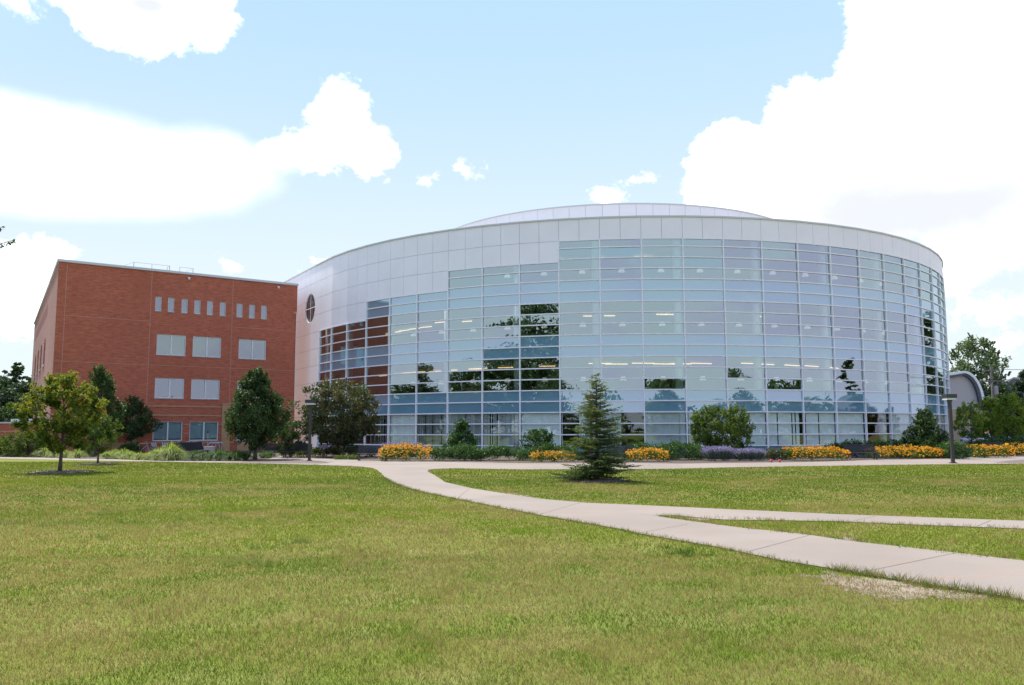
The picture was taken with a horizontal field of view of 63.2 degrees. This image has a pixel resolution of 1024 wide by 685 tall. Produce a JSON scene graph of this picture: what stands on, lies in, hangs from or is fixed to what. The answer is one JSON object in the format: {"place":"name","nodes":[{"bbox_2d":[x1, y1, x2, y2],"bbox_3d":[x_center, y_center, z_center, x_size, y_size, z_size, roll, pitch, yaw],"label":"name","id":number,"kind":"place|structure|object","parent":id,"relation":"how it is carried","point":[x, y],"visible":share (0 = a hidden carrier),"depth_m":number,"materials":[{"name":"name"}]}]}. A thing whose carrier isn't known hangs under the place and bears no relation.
{"place":"outdoors","nodes":[
{"label":"outdoors","id":0,"kind":"place"},
{"bbox_2d":[0,226,15,248],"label":"overhanging tree","id":1,"kind":"object","parent":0,"point":[9,242],"visible":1,"depth_m":19.86,"materials":[{"name":"green plant"}]},
{"bbox_2d":[31,259,298,452],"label":"brick building","id":2,"kind":"structure","parent":0,"point":[180,353],"depth_m":72.68,"materials":[{"name":"red brick"}]},
{"bbox_2d":[155,296,161,311],"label":"window","id":3,"kind":"structure","parent":2,"relation":"in","point":[158,300],"depth_m":72.12,"materials":[{"name":"grey glass"}]},
{"bbox_2d":[152,421,182,441],"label":"window","id":4,"kind":"structure","parent":2,"relation":"in","point":[171,429],"depth_m":71.75,"materials":[{"name":"blue glass"}]},
{"bbox_2d":[154,378,183,398],"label":"window","id":5,"kind":"structure","parent":2,"relation":"in","point":[165,388],"depth_m":72.01,"materials":[{"name":"grey glass"}]},
{"bbox_2d":[167,297,174,312],"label":"window","id":6,"kind":"structure","parent":2,"relation":"in","point":[170,300],"depth_m":72.72,"materials":[{"name":"grey glass"}]},
{"bbox_2d":[156,334,185,356],"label":"window","id":7,"kind":"structure","parent":2,"relation":"in","point":[167,345],"depth_m":72.40,"materials":[{"name":"grey glass"}]},
{"bbox_2d":[181,299,187,313],"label":"window","id":8,"kind":"structure","parent":2,"relation":"in","point":[184,301],"depth_m":73.39,"materials":[{"name":"grey glass"}]},
{"bbox_2d":[194,300,200,314],"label":"window","id":9,"kind":"structure","parent":2,"relation":"in","point":[197,302],"depth_m":74.01,"materials":[{"name":"grey glass"}]},
{"bbox_2d":[189,421,217,440],"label":"window","id":10,"kind":"structure","parent":2,"relation":"in","point":[198,429],"depth_m":73.40,"materials":[{"name":"blue glass"}]},
{"bbox_2d":[191,379,219,399],"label":"window","id":11,"kind":"structure","parent":2,"relation":"in","point":[201,389],"depth_m":73.75,"materials":[{"name":"grey glass"}]},
{"bbox_2d":[192,336,220,357],"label":"window","id":12,"kind":"structure","parent":2,"relation":"in","point":[205,347],"depth_m":74.15,"materials":[{"name":"grey glass"}]},
{"bbox_2d":[206,301,212,315],"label":"window","id":13,"kind":"structure","parent":2,"relation":"in","point":[209,303],"depth_m":74.64,"materials":[{"name":"grey glass"}]},
{"bbox_2d":[219,302,225,316],"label":"window","id":14,"kind":"structure","parent":2,"relation":"in","point":[222,304],"depth_m":75.28,"materials":[{"name":"grey glass"}]},
{"bbox_2d":[236,303,242,317],"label":"window","id":15,"kind":"structure","parent":2,"relation":"in","point":[239,306],"depth_m":76.17,"materials":[{"name":"grey glass"}]},
{"bbox_2d":[249,304,254,318],"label":"window","id":16,"kind":"structure","parent":2,"relation":"in","point":[251,307],"depth_m":76.82,"materials":[{"name":"grey glass"}]},
{"bbox_2d":[238,339,265,359],"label":"window","id":17,"kind":"structure","parent":2,"relation":"in","point":[248,349],"depth_m":76.51,"materials":[{"name":"grey glass"}]},
{"bbox_2d":[261,305,266,319],"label":"window","id":18,"kind":"structure","parent":2,"relation":"in","point":[263,308],"depth_m":77.47,"materials":[{"name":"grey glass"}]},
{"bbox_2d":[0,458,1023,684],"bbox_3d":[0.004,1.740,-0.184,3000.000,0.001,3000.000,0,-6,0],"label":"lawn","id":19,"kind":"structure","parent":0,"point":[509,614],"depth_m":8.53,"materials":[{"name":"green plant"}]},
{"bbox_2d":[0,375,26,394],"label":"evergreen tree","id":20,"kind":"object","parent":19,"relation":"on","point":[5,382],"visible":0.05,"depth_m":105.16,"materials":[{"name":"green plant"}]},
{"bbox_2d":[0,362,27,387],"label":"pine tree","id":21,"kind":"object","parent":19,"relation":"on","point":[16,372],"visible":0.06,"depth_m":111.57,"materials":[{"name":"green plant"}]},
{"bbox_2d":[5,369,108,470],"bbox_3d":[-19.900,3.431,36.487,4.173,4.504,3.949,0,-6,0],"label":"maple tree","id":22,"kind":"object","parent":19,"relation":"on","point":[73,429],"visible":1,"depth_m":35.79,"materials":[{"name":"green plant"}]},
{"bbox_2d":[26,469,90,473],"bbox_3d":[-19.598,5.586,36.067,2.534,0.171,3.041,0,-6,0],"label":"mulch ring","id":23,"kind":"object","parent":19,"relation":"on","point":[57,471],"visible":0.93,"depth_m":35.59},
{"bbox_2d":[74,462,119,464],"bbox_3d":[-22.294,6.525,44.813,2.225,0.156,2.679,0,-6,0],"label":"mulch ring","id":24,"kind":"object","parent":19,"relation":"on","point":[93,463],"visible":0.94,"depth_m":44.40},
{"bbox_2d":[83,414,123,462],"bbox_3d":[-22.241,5.209,44.949,2.350,2.761,2.471,-5,-8,37],"label":"tree","id":25,"kind":"object","parent":24,"relation":"on","point":[110,437],"visible":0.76,"depth_m":44.84,"materials":[{"name":"green plant"}]},
{"bbox_2d":[0,450,1020,463],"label":"planting bed","id":26,"kind":"object","parent":19,"relation":"on","point":[682,460],"visible":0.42,"depth_m":50.79,"materials":[{"name":"soil"}]},
{"bbox_2d":[0,435,19,456],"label":"shrub","id":27,"kind":"object","parent":26,"relation":"on","point":[5,446],"visible":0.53,"depth_m":59.37,"materials":[{"name":"green plant"}]},
{"bbox_2d":[0,402,31,421],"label":"maple tree","id":28,"kind":"object","parent":26,"relation":"on","point":[4,410],"visible":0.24,"depth_m":79.32,"materials":[{"name":"green plant"}]},
{"bbox_2d":[0,386,31,420],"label":"evergreen tree","id":29,"kind":"object","parent":26,"relation":"on","point":[7,396],"visible":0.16,"depth_m":96.86,"materials":[{"name":"green plant"}]},
{"bbox_2d":[4,381,31,398],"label":"evergreen tree","id":30,"kind":"object","parent":26,"relation":"on","point":[20,387],"visible":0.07,"depth_m":102.96,"materials":[{"name":"green plant"}]},
{"bbox_2d":[0,430,38,456],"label":"shrub","id":31,"kind":"object","parent":26,"relation":"on","point":[11,438],"visible":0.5,"depth_m":59.01,"materials":[{"name":"green plant"}]},
{"bbox_2d":[0,419,45,444],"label":"brick wing","id":32,"kind":"structure","parent":26,"relation":"on","point":[6,428],"depth_m":70.13,"materials":[{"name":"red brick"}]},
{"bbox_2d":[7,431,51,456],"bbox_3d":[-34.408,7.113,58.987,3.021,2.180,2.855,-3,-7,24],"label":"shrub","id":33,"kind":"object","parent":26,"relation":"on","point":[26,442],"visible":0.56,"depth_m":58.77,"materials":[{"name":"green plant"}]},
{"bbox_2d":[30,446,50,456],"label":"ornamental grass","id":34,"kind":"object","parent":26,"relation":"on","point":[42,452],"depth_m":58.35,"materials":[{"name":"green plant"}]},
{"bbox_2d":[67,449,88,458],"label":"ornamental grass","id":35,"kind":"object","parent":26,"relation":"on","point":[78,454],"depth_m":54.75,"materials":[{"name":"green plant"}]},
{"bbox_2d":[71,364,127,455],"bbox_3d":[-30.098,4.908,60.640,4.062,6.704,3.870,0,-6,0],"label":"pear tree","id":36,"kind":"object","parent":26,"relation":"on","point":[101,379],"visible":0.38,"depth_m":60.73,"materials":[{"name":"green plant"}]},
{"bbox_2d":[96,451,116,458],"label":"ornamental grass","id":37,"kind":"object","parent":26,"relation":"on","point":[106,455],"depth_m":53.54,"materials":[{"name":"green plant"}]},
{"bbox_2d":[107,448,131,458],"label":"ornamental grass","id":38,"kind":"object","parent":26,"relation":"on","point":[122,452],"depth_m":53.44,"materials":[{"name":"green plant"}]},
{"bbox_2d":[117,441,142,453],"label":"shrub","id":39,"kind":"object","parent":26,"relation":"on","point":[132,445],"visible":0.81,"depth_m":62.90,"materials":[{"name":"green plant"}]},
{"bbox_2d":[110,394,163,441],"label":"pear tree","id":40,"kind":"object","parent":26,"relation":"on","point":[142,419],"visible":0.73,"depth_m":67.92,"materials":[{"name":"green plant"}]},
{"bbox_2d":[142,447,163,459],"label":"ornamental grass","id":41,"kind":"object","parent":26,"relation":"on","point":[154,454],"depth_m":50.74,"materials":[{"name":"green plant"}]},
{"bbox_2d":[150,442,186,460],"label":"ornamental grass","id":42,"kind":"object","parent":26,"relation":"on","point":[170,449],"depth_m":50.15,"materials":[{"name":"green plant"}]},
{"bbox_2d":[161,449,186,460],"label":"ornamental grass","id":43,"kind":"object","parent":26,"relation":"on","point":[180,454],"depth_m":50.10,"materials":[{"name":"green plant"}]},
{"bbox_2d":[174,442,202,452],"bbox_3d":[-20.517,6.877,52.798,0.764,1.047,2.200,-2,-6,18],"label":"bench","id":44,"kind":"object","parent":26,"relation":"on","point":[189,446],"visible":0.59,"depth_m":53.16,"materials":[{"name":"grey metal"}]},
{"bbox_2d":[181,450,206,460],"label":"ornamental grass","id":45,"kind":"object","parent":26,"relation":"on","point":[190,455],"depth_m":49.66,"materials":[{"name":"green plant"}]},
{"bbox_2d":[179,442,210,455],"bbox_3d":[-21.091,7.152,55.383,0.764,1.047,2.200,-2,-6,18],"label":"bench","id":46,"kind":"object","parent":26,"relation":"on","point":[199,445],"visible":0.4,"depth_m":56.12,"materials":[{"name":"grey metal"}]},
{"bbox_2d":[186,450,212,460],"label":"ornamental grass","id":47,"kind":"object","parent":26,"relation":"on","point":[201,455],"depth_m":49.47,"materials":[{"name":"green plant"}]},
{"bbox_2d":[207,448,227,460],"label":"ornamental grass","id":48,"kind":"object","parent":26,"relation":"on","point":[218,454],"depth_m":49.45,"materials":[{"name":"green plant"}]},
{"bbox_2d":[217,452,240,460],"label":"ornamental grass","id":49,"kind":"object","parent":26,"relation":"on","point":[229,456],"depth_m":49.48,"materials":[{"name":"green plant"}]},
{"bbox_2d":[226,450,246,460],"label":"ornamental grass","id":50,"kind":"object","parent":26,"relation":"on","point":[239,454],"depth_m":49.90,"materials":[{"name":"green plant"}]},
{"bbox_2d":[241,452,253,460],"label":"ornamental grass","id":51,"kind":"object","parent":26,"relation":"on","point":[248,456],"depth_m":50.38,"materials":[{"name":"green plant"}]},
{"bbox_2d":[223,366,292,459],"bbox_3d":[-16.045,4.364,52.158,4.612,5.937,4.330,0,-6,0],"label":"pear tree","id":52,"kind":"object","parent":26,"relation":"on","point":[261,429],"visible":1,"depth_m":51.54,"materials":[{"name":"green plant"}]},
{"bbox_2d":[272,420,314,456],"bbox_3d":[-14.865,6.457,55.788,2.941,2.534,2.821,-3,-7,24],"label":"shrub","id":53,"kind":"object","parent":26,"relation":"on","point":[294,434],"visible":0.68,"depth_m":55.83,"materials":[{"name":"green plant"}]},
{"bbox_2d":[280,447,323,456],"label":"plants","id":54,"kind":"object","parent":26,"relation":"on","point":[315,451],"visible":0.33,"depth_m":57.08,"materials":[{"name":"green plant"}]},
{"bbox_2d":[286,374,381,454],"bbox_3d":[-11.911,4.978,57.170,6.156,5.750,6.129,0,-6,0],"label":"dogwood tree","id":55,"kind":"object","parent":26,"relation":"on","point":[322,417],"visible":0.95,"depth_m":55.97,"materials":[{"name":"green plant"}]},
{"bbox_2d":[333,454,357,459],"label":"plants","id":56,"kind":"object","parent":26,"relation":"on","point":[348,457],"visible":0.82,"depth_m":51.37,"materials":[{"name":"green plant"}]},
{"bbox_2d":[319,444,378,456],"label":"hedge","id":57,"kind":"object","parent":26,"relation":"on","point":[347,450],"visible":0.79,"depth_m":56.14,"materials":[{"name":"green plant"}]},
{"bbox_2d":[382,441,426,457],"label":"lavender","id":58,"kind":"object","parent":26,"relation":"on","point":[394,443],"visible":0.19,"depth_m":52.35,"materials":[{"name":"plant"}]},
{"bbox_2d":[377,442,432,460],"bbox_3d":[-6.188,6.441,48.726,3.228,1.251,2.016,0,-6,0],"label":"flower drift","id":59,"kind":"object","parent":26,"relation":"on","point":[419,451],"visible":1,"depth_m":48.15,"materials":[{"name":"yellow plant"}]},
{"bbox_2d":[430,442,480,460],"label":"hedge","id":60,"kind":"object","parent":26,"relation":"on","point":[460,450],"visible":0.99,"depth_m":48.88,"materials":[{"name":"green plant"}]},
{"bbox_2d":[437,418,483,458],"bbox_3d":[-3.334,6.162,53.137,3.235,2.701,3.117,0,-6,0],"label":"shrub","id":61,"kind":"object","parent":26,"relation":"on","point":[459,434],"visible":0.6,"depth_m":52.93,"materials":[{"name":"green plant"}]},
{"bbox_2d":[474,443,531,460],"bbox_3d":[-0.505,6.568,49.589,3.591,1.123,2.524,0,-6,0],"label":"hedge","id":62,"kind":"object","parent":26,"relation":"on","point":[507,451],"visible":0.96,"depth_m":48.94,"materials":[{"name":"green plant"}]},
{"bbox_2d":[518,428,554,448],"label":"shrub","id":63,"kind":"object","parent":26,"relation":"on","point":[536,435],"visible":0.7,"depth_m":52.93,"materials":[{"name":"green plant"}]},
{"bbox_2d":[529,450,575,461],"bbox_3d":[2.327,6.494,47.512,2.799,0.766,1.660,0,-6,0],"label":"flower drift","id":64,"kind":"object","parent":26,"relation":"on","point":[538,455],"visible":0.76,"depth_m":47.05,"materials":[{"name":"yellow plant"}]},
{"bbox_2d":[528,441,578,458],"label":"hedge","id":65,"kind":"object","parent":26,"relation":"on","point":[545,446],"visible":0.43,"depth_m":50.98,"materials":[{"name":"green plant"}]},
{"bbox_2d":[602,445,633,460],"bbox_3d":[6.161,6.385,48.057,1.900,0.904,0.660,0,-6,0],"label":"bench","id":66,"kind":"object","parent":26,"relation":"on","point":[622,448],"visible":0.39,"depth_m":48.31,"materials":[{"name":"grey metal"}]},
{"bbox_2d":[613,441,662,458],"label":"hedge","id":67,"kind":"object","parent":26,"relation":"on","point":[642,445],"visible":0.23,"depth_m":51.29,"materials":[{"name":"green plant"}]},
{"bbox_2d":[625,447,669,460],"bbox_3d":[7.663,6.405,47.397,2.473,0.936,1.791,0,-6,0],"label":"flower drift","id":68,"kind":"object","parent":26,"relation":"on","point":[654,453],"visible":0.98,"depth_m":46.90,"materials":[{"name":"yellow plant"}]},
{"bbox_2d":[656,440,705,459],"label":"hedge","id":69,"kind":"object","parent":26,"relation":"on","point":[672,448],"visible":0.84,"depth_m":49.10,"materials":[{"name":"green plant"}]},
{"bbox_2d":[699,445,736,460],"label":"lavender","id":70,"kind":"object","parent":26,"relation":"on","point":[711,453],"visible":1,"depth_m":47.44,"materials":[{"name":"purple plant"}]},
{"bbox_2d":[690,403,755,456],"bbox_3d":[13.179,5.596,52.708,4.085,3.629,4.028,-3,-7,28],"label":"shrub","id":71,"kind":"object","parent":26,"relation":"on","point":[735,427],"visible":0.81,"depth_m":51.98,"materials":[{"name":"green plant"}]},
{"bbox_2d":[732,447,766,460],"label":"lavender","id":72,"kind":"object","parent":26,"relation":"on","point":[750,454],"visible":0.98,"depth_m":47.43,"materials":[{"name":"purple plant"}]},
{"bbox_2d":[760,447,795,459],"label":"plants","id":73,"kind":"object","parent":26,"relation":"on","point":[776,454],"visible":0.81,"depth_m":48.95,"materials":[{"name":"green plant"}]},
{"bbox_2d":[782,445,850,460],"bbox_3d":[17.611,6.445,48.382,3.675,1.030,2.144,0,-6,0],"label":"flower drift","id":74,"kind":"object","parent":26,"relation":"on","point":[824,452],"visible":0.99,"depth_m":47.77,"materials":[{"name":"yellow plant"}]},
{"bbox_2d":[823,438,892,456],"bbox_3d":[22.231,6.815,53.761,4.294,1.341,2.221,0,-6,0],"label":"hedge","id":75,"kind":"object","parent":26,"relation":"on","point":[881,444],"visible":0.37,"depth_m":53.34,"materials":[{"name":"green plant"}]},
{"bbox_2d":[843,444,879,459],"bbox_3d":[20.627,6.468,49.151,1.900,0.904,0.660,0,-6,-2],"label":"bench","id":76,"kind":"object","parent":26,"relation":"on","point":[868,449],"visible":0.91,"depth_m":49.38,"materials":[{"name":"brown metal"}]},
{"bbox_2d":[864,443,944,458],"bbox_3d":[24.006,6.707,51.074,4.383,1.018,2.130,0,-6,0],"label":"flower drift","id":77,"kind":"object","parent":26,"relation":"on","point":[903,450],"visible":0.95,"depth_m":50.41,"materials":[{"name":"yellow plant"}]},
{"bbox_2d":[884,437,948,456],"bbox_3d":[26.233,6.810,53.782,4.513,1.461,2.158,0,-6,0],"label":"hedge","id":78,"kind":"object","parent":26,"relation":"on","point":[894,442],"visible":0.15,"depth_m":53.57,"materials":[{"name":"green plant"}]},
{"bbox_2d":[890,405,964,457],"bbox_3d":[26.820,5.801,53.377,4.143,3.537,3.920,0,-6,0],"label":"shrub","id":79,"kind":"object","parent":26,"relation":"on","point":[924,426],"visible":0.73,"depth_m":52.74,"materials":[{"name":"green plant"}]},
{"bbox_2d":[927,440,976,458],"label":"hedge","id":80,"kind":"object","parent":26,"relation":"on","point":[945,446],"visible":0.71,"depth_m":49.98,"materials":[{"name":"green plant"}]},
{"bbox_2d":[953,400,989,449],"bbox_3d":[32.964,6.056,60.021,2.282,4.000,2.766,-1,-6,12],"label":"maple tree","id":81,"kind":"object","parent":26,"relation":"on","point":[970,414],"visible":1,"depth_m":59.56,"materials":[{"name":"green plant"}]},
{"bbox_2d":[961,443,1015,457],"bbox_3d":[29.629,6.780,51.963,2.830,1.031,1.956,0,-6,0],"label":"flower drift","id":82,"kind":"object","parent":26,"relation":"on","point":[993,449],"visible":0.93,"depth_m":51.45,"materials":[{"name":"yellow plant"}]},
{"bbox_2d":[963,433,1023,453],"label":"hedge","id":83,"kind":"object","parent":26,"relation":"on","point":[1006,439],"visible":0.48,"depth_m":58.75,"materials":[{"name":"green plant"}]},
{"bbox_2d":[981,442,1008,454],"bbox_3d":[32.487,7.125,55.615,1.900,0.904,0.660,0,-6,-6],"label":"bench","id":84,"kind":"object","parent":26,"relation":"on","point":[994,443],"visible":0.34,"depth_m":55.91,"materials":[{"name":"grey metal"}]},
{"bbox_2d":[988,392,1023,439],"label":"maple tree","id":85,"kind":"object","parent":26,"relation":"on","point":[1017,423],"visible":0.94,"depth_m":62.53,"materials":[{"name":"green plant"}]},
{"bbox_2d":[1005,442,1023,455],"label":"flower drift","id":86,"kind":"object","parent":26,"relation":"on","point":[1019,448],"visible":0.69,"depth_m":54.57,"materials":[{"name":"yellow plant"}]},
{"bbox_2d":[568,478,629,482],"bbox_3d":[2.990,4.800,29.089,2.324,0.167,2.787,0,-6,0],"label":"mulch ring","id":87,"kind":"object","parent":19,"relation":"on","point":[601,480],"visible":0.69,"depth_m":28.42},
{"bbox_2d":[546,373,641,481],"bbox_3d":[2.824,3.053,29.061,3.357,4.016,3.129,0,-6,0],"label":"spruce tree","id":88,"kind":"object","parent":87,"relation":"on","point":[598,460],"visible":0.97,"depth_m":28.96,"materials":[{"name":"green plant"}]},
{"bbox_2d":[805,570,996,600],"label":"bare soil","id":89,"kind":"structure","parent":19,"relation":"on","point":[910,589],"depth_m":9.16,"materials":[{"name":"beige soil"}]},
{"bbox_2d":[941,394,956,463],"bbox_3d":[22.916,4.526,43.436,0.540,3.650,0.540,0,-6,0],"label":"lamp post","id":90,"kind":"object","parent":19,"relation":"on","point":[949,398],"visible":0.83,"depth_m":43.36,"materials":[{"name":"metal"}]},
{"bbox_2d":[0,454,1023,599],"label":"path","id":91,"kind":"structure","parent":0,"point":[991,572],"depth_m":15.96,"materials":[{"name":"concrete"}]},
{"bbox_2d":[236,460,327,462],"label":"mulch island","id":92,"kind":"structure","parent":91,"relation":"on","point":[282,461],"depth_m":47.88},
{"bbox_2d":[305,400,315,460],"bbox_3d":[-11.899,5.199,49.033,0.540,3.650,0.540,0,-6,0],"label":"lamp post","id":93,"kind":"object","parent":92,"relation":"on","point":[310,403],"visible":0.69,"depth_m":48.95,"materials":[{"name":"grey metal"}]},
{"bbox_2d":[281,444,311,457],"bbox_3d":[-14.259,7.180,55.117,1.900,0.904,0.660,-1,-6,7],"label":"bench","id":94,"kind":"object","parent":91,"relation":"on","point":[297,448],"visible":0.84,"depth_m":55.31,"materials":[{"name":"grey metal"}]},
{"bbox_2d":[357,445,388,460],"bbox_3d":[-8.233,6.545,49.251,1.900,0.904,0.660,0,-6,3],"label":"bench","id":95,"kind":"object","parent":91,"relation":"on","point":[369,449],"visible":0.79,"depth_m":49.49,"materials":[{"name":"brown metal"}]},
{"bbox_2d":[0,0,1023,389],"label":"sky","id":96,"kind":"structure","parent":0,"point":[270,140],"materials":[{"name":"blue"}]},
{"bbox_2d":[284,203,950,453],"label":"library building","id":97,"kind":"structure","parent":0,"point":[365,312],"depth_m":65.87,"materials":[{"name":"glass"},{"name":"metal"}]},
{"bbox_2d":[920,264,931,300],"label":"window","id":98,"kind":"structure","parent":97,"relation":"in","point":[924,285],"depth_m":71.80,"materials":[{"name":"blue glass"}]},
{"bbox_2d":[923,318,933,346],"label":"window","id":99,"kind":"structure","parent":97,"relation":"in","point":[926,323],"depth_m":71.31,"materials":[{"name":"black glass"}]},
{"bbox_2d":[926,366,936,394],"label":"window","id":100,"kind":"structure","parent":97,"relation":"in","point":[931,380],"depth_m":70.91,"materials":[{"name":"black glass"}]},
{"bbox_2d":[932,270,939,304],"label":"window","id":101,"kind":"structure","parent":97,"relation":"in","point":[935,281],"depth_m":74.20,"materials":[{"name":"blue glass"}]},
{"bbox_2d":[935,322,941,349],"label":"window","id":102,"kind":"structure","parent":97,"relation":"in","point":[937,326],"depth_m":73.66,"materials":[{"name":"blue glass"}]},
{"bbox_2d":[938,368,944,394],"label":"window","id":103,"kind":"structure","parent":97,"relation":"in","point":[940,371],"depth_m":73.31,"materials":[{"name":"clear glass"}]},
{"bbox_2d":[984,377,1023,432],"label":"brick house","id":104,"kind":"structure","parent":0,"point":[1012,380],"depth_m":103.93,"materials":[{"name":"grey"}]},
{"label":"car park","id":105,"kind":"structure","parent":0,"visible":0},
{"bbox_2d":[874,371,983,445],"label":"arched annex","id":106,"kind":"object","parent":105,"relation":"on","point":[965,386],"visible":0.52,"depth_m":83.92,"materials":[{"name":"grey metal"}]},
{"bbox_2d":[960,433,999,443],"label":"parked car","id":107,"kind":"object","parent":105,"relation":"on","point":[965,439],"visible":0.09,"depth_m":75.09,"materials":[{"name":"white paint"}]},
{"bbox_2d":[948,332,1021,406],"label":"silver maple tree","id":108,"kind":"object","parent":105,"relation":"on","point":[991,358],"visible":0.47,"depth_m":103.21,"materials":[{"name":"green plant"}]},
{"bbox_2d":[964,397,1014,439],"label":"maple tree","id":109,"kind":"object","parent":105,"relation":"on","point":[985,405],"visible":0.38,"depth_m":65.58,"materials":[{"name":"green plant"}]},
{"bbox_2d":[979,366,1002,403],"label":"utility pole","id":110,"kind":"object","parent":105,"relation":"on","point":[994,390],"visible":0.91,"depth_m":91.99,"materials":[{"name":"grey"}]},
{"bbox_2d":[982,383,1023,430],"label":"silver maple tree","id":111,"kind":"object","parent":105,"relation":"on","point":[1002,388],"visible":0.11,"depth_m":99.55,"materials":[{"name":"green plant"}]},
{"bbox_2d":[1011,370,1023,419],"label":"dark tree","id":112,"kind":"object","parent":105,"relation":"on","point":[1018,388],"visible":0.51,"depth_m":83.86,"materials":[{"name":"green plant"}]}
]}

